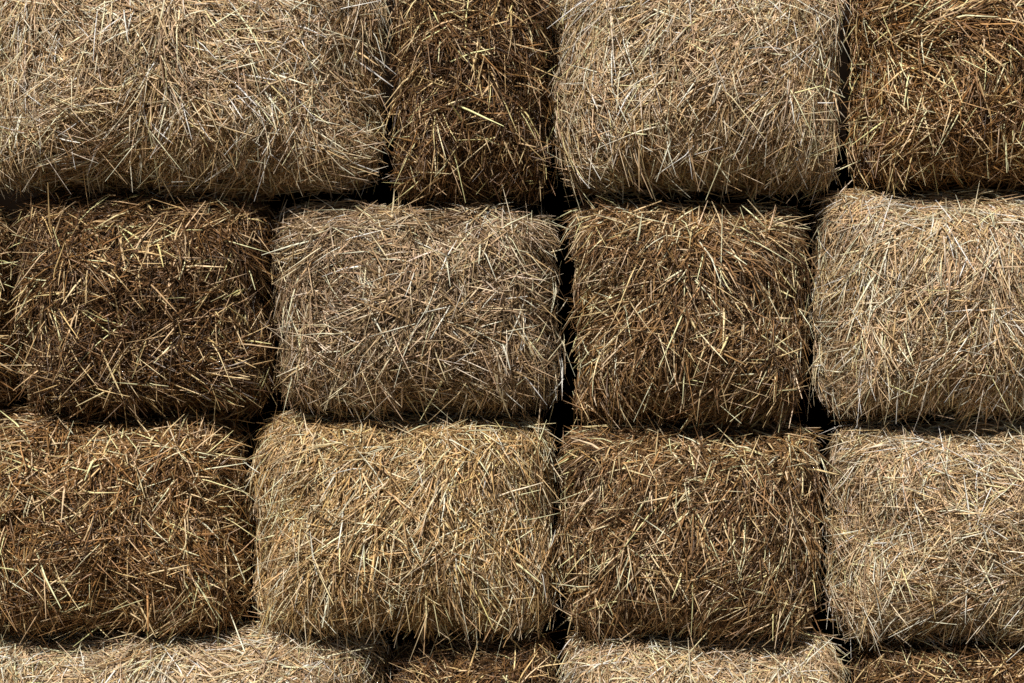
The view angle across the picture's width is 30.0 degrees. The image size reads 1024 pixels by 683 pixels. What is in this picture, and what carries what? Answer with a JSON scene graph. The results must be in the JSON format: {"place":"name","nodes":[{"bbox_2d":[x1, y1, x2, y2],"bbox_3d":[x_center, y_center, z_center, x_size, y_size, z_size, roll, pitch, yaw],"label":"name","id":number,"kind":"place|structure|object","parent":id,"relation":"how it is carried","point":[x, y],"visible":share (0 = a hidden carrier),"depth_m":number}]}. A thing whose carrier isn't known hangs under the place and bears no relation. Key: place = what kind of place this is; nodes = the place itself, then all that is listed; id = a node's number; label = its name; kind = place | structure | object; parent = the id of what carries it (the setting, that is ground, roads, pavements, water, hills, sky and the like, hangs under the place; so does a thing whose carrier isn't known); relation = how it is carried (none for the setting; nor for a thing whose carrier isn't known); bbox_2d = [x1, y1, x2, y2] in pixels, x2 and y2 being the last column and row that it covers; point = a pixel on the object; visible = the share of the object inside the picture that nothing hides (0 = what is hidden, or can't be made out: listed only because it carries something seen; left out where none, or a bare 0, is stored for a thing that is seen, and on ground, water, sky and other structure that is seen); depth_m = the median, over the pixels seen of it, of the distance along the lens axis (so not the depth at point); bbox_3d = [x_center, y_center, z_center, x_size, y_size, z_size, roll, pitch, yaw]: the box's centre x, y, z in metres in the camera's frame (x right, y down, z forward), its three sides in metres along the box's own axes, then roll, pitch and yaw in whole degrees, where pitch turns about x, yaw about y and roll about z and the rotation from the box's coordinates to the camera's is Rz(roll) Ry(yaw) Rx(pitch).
{"place":"outdoors","nodes":[
{"label":"outdoors","id":0,"kind":"place"},
{"label":"ground","id":1,"kind":"structure","parent":0,"visible":0},
{"bbox_2d":[0,611,396,682],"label":"straw bale","id":2,"kind":"object","parent":1,"relation":"on","point":[237,655],"visible":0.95,"depth_m":6.93},
{"bbox_2d":[0,400,261,649],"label":"straw bale","id":3,"kind":"object","parent":2,"relation":"on","point":[129,528],"visible":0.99,"depth_m":6.86},
{"bbox_2d":[0,201,26,411],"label":"straw bale","id":4,"kind":"object","parent":3,"relation":"on","point":[9,380],"visible":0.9,"depth_m":7.11},
{"bbox_2d":[1,177,288,431],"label":"straw bale","id":5,"kind":"object","parent":3,"relation":"on","point":[133,305],"visible":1,"depth_m":6.90},
{"bbox_2d":[0,0,396,206],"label":"straw bale","id":6,"kind":"object","parent":5,"relation":"on","point":[245,99],"visible":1,"depth_m":6.82},
{"bbox_2d":[383,627,572,682],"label":"straw bale","id":7,"kind":"object","parent":1,"relation":"on","point":[530,658],"visible":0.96,"depth_m":7.00},
{"bbox_2d":[239,395,570,664],"bbox_3d":[-0.397,0.698,7.179,1.284,1.017,1.077,0,0,0],"label":"straw bale","id":8,"kind":"object","parent":7,"relation":"on","point":[435,523],"visible":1,"depth_m":6.85},
{"bbox_2d":[261,186,574,429],"bbox_3d":[-0.344,-0.093,7.176,1.182,0.958,1.048,0,0,0],"label":"straw bale","id":9,"kind":"object","parent":8,"relation":"on","point":[390,309],"visible":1,"depth_m":6.86},
{"bbox_2d":[372,0,567,213],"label":"straw bale","id":10,"kind":"object","parent":9,"relation":"on","point":[470,111],"visible":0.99,"depth_m":6.91},
{"bbox_2d":[0,0,1023,682],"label":"wall","id":11,"kind":"structure","parent":1,"relation":"on","point":[554,202],"depth_m":7.77},
{"bbox_2d":[553,626,866,682],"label":"straw bale","id":12,"kind":"object","parent":1,"relation":"on","point":[653,659],"visible":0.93,"depth_m":6.96},
{"bbox_2d":[547,414,838,658],"bbox_3d":[0.650,0.723,7.182,1.154,0.951,0.987,0,0,0],"label":"straw bale","id":13,"kind":"object","parent":12,"relation":"on","point":[712,531],"visible":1,"depth_m":6.89},
{"bbox_2d":[552,183,822,436],"bbox_3d":[0.654,-0.103,7.183,1.037,0.978,0.979,0,0,0],"label":"straw bale","id":14,"kind":"object","parent":13,"relation":"on","point":[698,313],"visible":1,"depth_m":6.88},
{"bbox_2d":[543,0,859,210],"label":"straw bale","id":15,"kind":"object","parent":14,"relation":"on","point":[685,96],"visible":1,"depth_m":6.83},
{"bbox_2d":[839,627,1023,682],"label":"straw bale","id":16,"kind":"object","parent":1,"relation":"on","point":[982,661],"visible":0.94,"depth_m":6.97},
{"bbox_2d":[817,413,1023,661],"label":"straw bale","id":17,"kind":"object","parent":16,"relation":"on","point":[926,536],"visible":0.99,"depth_m":6.88},
{"bbox_2d":[802,175,1023,435],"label":"straw bale","id":18,"kind":"object","parent":17,"relation":"on","point":[917,309],"visible":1,"depth_m":6.85},
{"bbox_2d":[836,0,1023,200],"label":"straw bale","id":19,"kind":"object","parent":18,"relation":"on","point":[936,98],"visible":1,"depth_m":6.89}
]}

